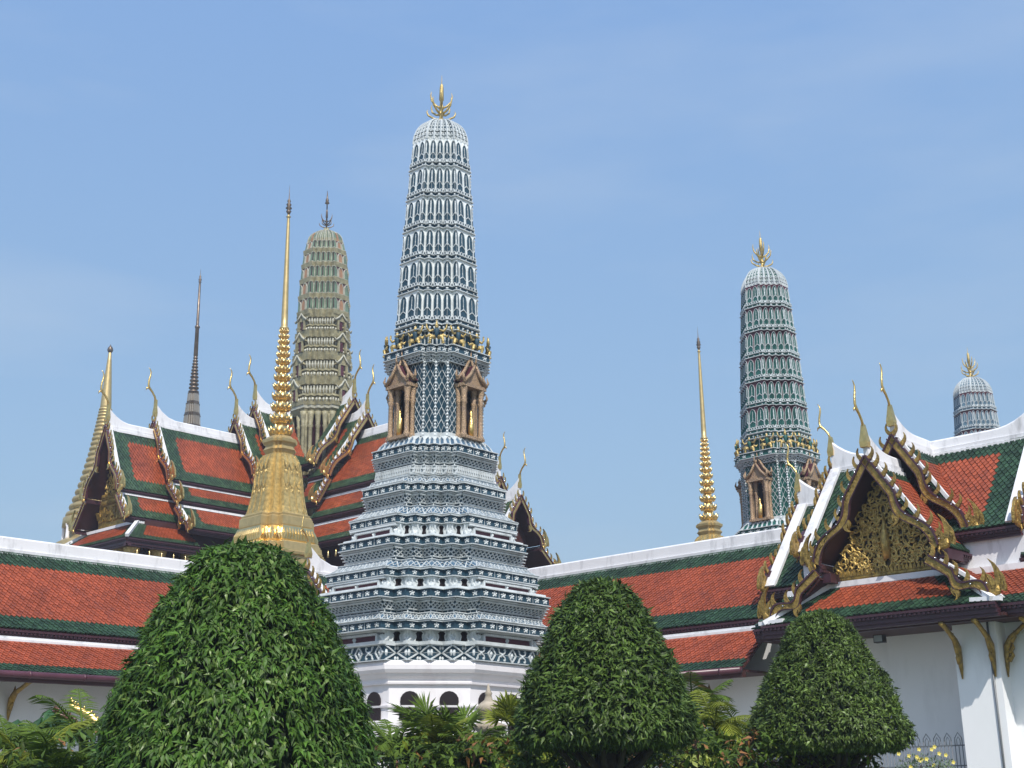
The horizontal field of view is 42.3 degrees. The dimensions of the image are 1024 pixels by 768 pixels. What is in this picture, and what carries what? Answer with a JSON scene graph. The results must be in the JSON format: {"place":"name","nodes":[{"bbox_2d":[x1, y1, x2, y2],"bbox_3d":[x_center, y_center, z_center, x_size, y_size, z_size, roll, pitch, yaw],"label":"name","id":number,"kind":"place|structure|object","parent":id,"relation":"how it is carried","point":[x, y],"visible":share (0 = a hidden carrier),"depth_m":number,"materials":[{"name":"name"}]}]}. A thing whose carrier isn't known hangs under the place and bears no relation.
{"place":"outdoors","nodes":[
{"label":"outdoors","id":0,"kind":"place"},
{"bbox_2d":[56,344,112,543],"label":"gable bargeboard","id":1,"kind":"object","parent":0,"point":[67,536],"visible":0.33,"depth_m":86.99,"materials":[{"name":"gold metal"}]},
{"bbox_2d":[0,536,313,767],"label":"gallery building","id":2,"kind":"structure","parent":0,"point":[72,617],"depth_m":31.73,"materials":[{"name":"red tile"}]},
{"bbox_2d":[183,271,201,425],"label":"bronze spire","id":3,"kind":"structure","parent":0,"point":[192,416],"depth_m":78.26,"materials":[{"name":"grey metal"}]},
{"bbox_2d":[233,187,324,565],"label":"gilded stupa","id":4,"kind":"object","parent":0,"point":[276,508],"visible":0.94,"depth_m":44.43,"materials":[{"name":"metal"}]},
{"bbox_2d":[65,191,560,568],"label":"temple hall","id":5,"kind":"structure","parent":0,"point":[163,485],"depth_m":57.23,"materials":[{"name":"red tile"}]},
{"bbox_2d":[318,79,550,767],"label":"temple tower","id":6,"kind":"structure","parent":0,"point":[432,584],"depth_m":31.02,"materials":[{"name":"grey tile"}]},
{"bbox_2d":[0,715,883,767],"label":"undergrowth","id":7,"kind":"object","parent":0,"point":[490,754],"visible":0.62,"depth_m":16.98,"materials":[{"name":"green plant"}]},
{"bbox_2d":[0,0,1023,562],"label":"sky","id":8,"kind":"structure","parent":0,"point":[629,160],"materials":[{"name":"blue"}]},
{"bbox_2d":[694,327,722,541],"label":"gilded stupa","id":9,"kind":"object","parent":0,"point":[709,526],"visible":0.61,"depth_m":59.61,"materials":[{"name":"gold metal"}]},
{"bbox_2d":[734,237,821,534],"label":"temple tower","id":10,"kind":"structure","parent":0,"point":[774,413],"depth_m":43.21,"materials":[{"name":"green ceramic"}]},
{"bbox_2d":[953,350,1000,436],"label":"temple tower","id":11,"kind":"structure","parent":0,"point":[975,408],"depth_m":56.37,"materials":[{"name":"grey ceramic"}]},
{"label":"lawn","id":12,"kind":"structure","parent":0,"visible":0},
{"bbox_2d":[0,710,62,766],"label":"feather palm","id":13,"kind":"object","parent":12,"relation":"on","point":[6,731],"visible":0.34,"depth_m":17.03,"materials":[{"name":"green plant"}]},
{"bbox_2d":[0,718,92,767],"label":"feather palm","id":14,"kind":"object","parent":12,"relation":"on","point":[82,724],"visible":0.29,"depth_m":15.92,"materials":[{"name":"green plant"}]},
{"bbox_2d":[8,710,96,746],"bbox_3d":[-6.590,6.016,18.591,1.352,2.834,1.470,-6,-18,16],"label":"broadleaf shrub","id":15,"kind":"object","parent":12,"relation":"on","point":[45,715],"visible":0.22,"depth_m":18.80,"materials":[{"name":"green plant"}]},
{"bbox_2d":[11,720,95,767],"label":"feather palm","id":16,"kind":"object","parent":12,"relation":"on","point":[79,758],"visible":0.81,"depth_m":15.24,"materials":[{"name":"green plant"}]},
{"bbox_2d":[53,706,79,742],"bbox_3d":[-6.843,6.518,20.522,0.792,3.026,0.168,-1,-17,0],"label":"carved finial","id":17,"kind":"object","parent":12,"relation":"on","point":[64,714],"visible":0.2,"depth_m":20.91,"materials":[{"name":"gold"}]},
{"bbox_2d":[23,688,127,750],"bbox_3d":[-5.400,5.322,16.705,1.435,3.016,1.453,-1,-17,0],"label":"feather palm","id":18,"kind":"object","parent":12,"relation":"on","point":[69,720],"visible":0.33,"depth_m":16.92,"materials":[{"name":"green plant"}]},
{"bbox_2d":[69,697,98,722],"bbox_3d":[-6.349,6.328,20.055,0.981,3.111,0.280,-1,-17,0],"label":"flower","id":19,"kind":"object","parent":12,"relation":"on","point":[93,718],"visible":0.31,"depth_m":20.41,"materials":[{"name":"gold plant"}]},
{"bbox_2d":[85,534,383,767],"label":"topiary tree","id":20,"kind":"object","parent":12,"relation":"on","point":[247,665],"visible":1,"depth_m":11.95,"materials":[{"name":"green plant"}]},
{"bbox_2d":[366,717,425,767],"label":"feather palm","id":21,"kind":"object","parent":12,"relation":"on","point":[384,740],"visible":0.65,"depth_m":17.91,"materials":[{"name":"green plant"}]},
{"bbox_2d":[385,692,470,764],"bbox_3d":[-1.171,5.812,18.535,1.272,3.026,1.168,-1,-17,0],"label":"fan palm","id":22,"kind":"object","parent":12,"relation":"on","point":[412,715],"visible":0.5,"depth_m":18.81,"materials":[{"name":"green plant"}]},
{"bbox_2d":[409,742,449,756],"bbox_3d":[-1.148,6.046,18.250,0.747,2.413,0.799,-1,-17,0],"label":"shrub","id":23,"kind":"object","parent":12,"relation":"on","point":[423,752],"visible":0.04,"depth_m":18.25,"materials":[{"name":"green plant"}]},
{"bbox_2d":[408,714,468,749],"bbox_3d":[-1.028,5.835,17.928,0.922,2.626,0.989,-1,-17,0],"label":"feather palm","id":24,"kind":"object","parent":12,"relation":"on","point":[440,724],"visible":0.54,"depth_m":18.07,"materials":[{"name":"green plant"}]},
{"bbox_2d":[413,743,487,767],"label":"feather palm","id":25,"kind":"object","parent":12,"relation":"on","point":[433,746],"visible":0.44,"depth_m":17.02,"materials":[{"name":"green plant"}]},
{"bbox_2d":[440,701,484,734],"bbox_3d":[-0.802,6.245,19.836,1.110,2.952,0.756,-4,-17,10],"label":"fan palm","id":26,"kind":"object","parent":12,"relation":"on","point":[473,716],"visible":0.3,"depth_m":20.26,"materials":[{"name":"green plant"}]},
{"bbox_2d":[434,723,510,767],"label":"feather palm","id":27,"kind":"object","parent":12,"relation":"on","point":[499,728],"visible":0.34,"depth_m":18.00,"materials":[{"name":"green plant"}]},
{"bbox_2d":[473,684,506,736],"bbox_3d":[-0.368,6.567,21.522,0.640,3.316,0.640,-1,-17,0],"label":"stone lantern","id":28,"kind":"object","parent":12,"relation":"on","point":[487,702],"visible":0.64,"depth_m":21.73,"materials":[{"name":"beige stone"}]},
{"bbox_2d":[478,690,519,735],"bbox_3d":[-0.044,6.062,19.538,0.898,3.104,0.909,-1,-17,0],"label":"fan palm","id":29,"kind":"object","parent":12,"relation":"on","point":[504,711],"visible":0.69,"depth_m":19.83,"materials":[{"name":"green plant"}]},
{"bbox_2d":[470,736,528,767],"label":"feather palm","id":30,"kind":"object","parent":12,"relation":"on","point":[512,752],"visible":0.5,"depth_m":17.52,"materials":[{"name":"green plant"}]},
{"bbox_2d":[510,575,702,767],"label":"topiary tree","id":31,"kind":"object","parent":12,"relation":"on","point":[604,677],"visible":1,"depth_m":15.98,"materials":[{"name":"green plant"}]},
{"bbox_2d":[672,752,715,767],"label":"shrub","id":32,"kind":"object","parent":12,"relation":"on","point":[708,760],"visible":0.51,"depth_m":17.35,"materials":[{"name":"green plant"}]},
{"bbox_2d":[682,671,734,718],"bbox_3d":[2.795,6.218,20.568,1.267,3.332,1.465,13,-22,-38],"label":"feather palm","id":33,"kind":"object","parent":12,"relation":"on","point":[724,697],"visible":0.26,"depth_m":20.63,"materials":[{"name":"green plant"}]},
{"bbox_2d":[688,689,751,739],"bbox_3d":[2.882,5.865,18.954,1.493,3.055,1.588,-1,-17,0],"label":"feather palm","id":34,"kind":"object","parent":12,"relation":"on","point":[724,725],"visible":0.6,"depth_m":18.98,"materials":[{"name":"green plant"}]},
{"bbox_2d":[702,731,750,767],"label":"feather palm","id":35,"kind":"object","parent":12,"relation":"on","point":[724,737],"visible":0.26,"depth_m":17.71,"materials":[{"name":"green plant"}]},
{"bbox_2d":[704,694,761,767],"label":"feather palm","id":36,"kind":"object","parent":12,"relation":"on","point":[716,699],"visible":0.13,"depth_m":19.65,"materials":[{"name":"green plant"}]},
{"bbox_2d":[741,753,781,767],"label":"shrub","id":37,"kind":"object","parent":12,"relation":"on","point":[778,766],"visible":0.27,"depth_m":18.59,"materials":[{"name":"green plant"}]},
{"bbox_2d":[746,607,917,767],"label":"topiary tree","id":38,"kind":"object","parent":12,"relation":"on","point":[824,696],"visible":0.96,"depth_m":16.96,"materials":[{"name":"green plant"}]},
{"bbox_2d":[895,745,955,767],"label":"flowering shrub","id":39,"kind":"object","parent":12,"relation":"on","point":[921,759],"visible":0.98,"depth_m":19.65,"materials":[{"name":"yellow plant"}]},
{"label":"ground","id":40,"kind":"structure","parent":0,"visible":0},
{"bbox_2d":[300,511,337,594],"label":"corner pavilion","id":41,"kind":"structure","parent":40,"relation":"on","point":[318,567],"depth_m":39.70,"materials":[{"name":"white paint"}]},
{"bbox_2d":[528,527,785,767],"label":"gallery building","id":42,"kind":"structure","parent":40,"relation":"on","point":[703,597],"depth_m":32.83,"materials":[{"name":"red tile"}]},
{"bbox_2d":[751,363,1023,767],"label":"gatehouse","id":43,"kind":"object","parent":40,"relation":"on","point":[907,543],"visible":0.99,"depth_m":28.00,"materials":[{"name":"white paint"}]},
{"bbox_2d":[873,634,886,642],"bbox_3d":[7.853,5.407,28.308,0.220,0.240,0.170,-16,-23,40],"label":"flood lamp","id":44,"kind":"object","parent":43,"relation":"hanging from","point":[879,638],"visible":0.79,"depth_m":28.23,"materials":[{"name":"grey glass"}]},
{"bbox_2d":[861,732,966,767],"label":"iron fence","id":45,"kind":"object","parent":43,"relation":"attached to","point":[941,746],"visible":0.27,"depth_m":26.82,"materials":[{"name":"metal"}]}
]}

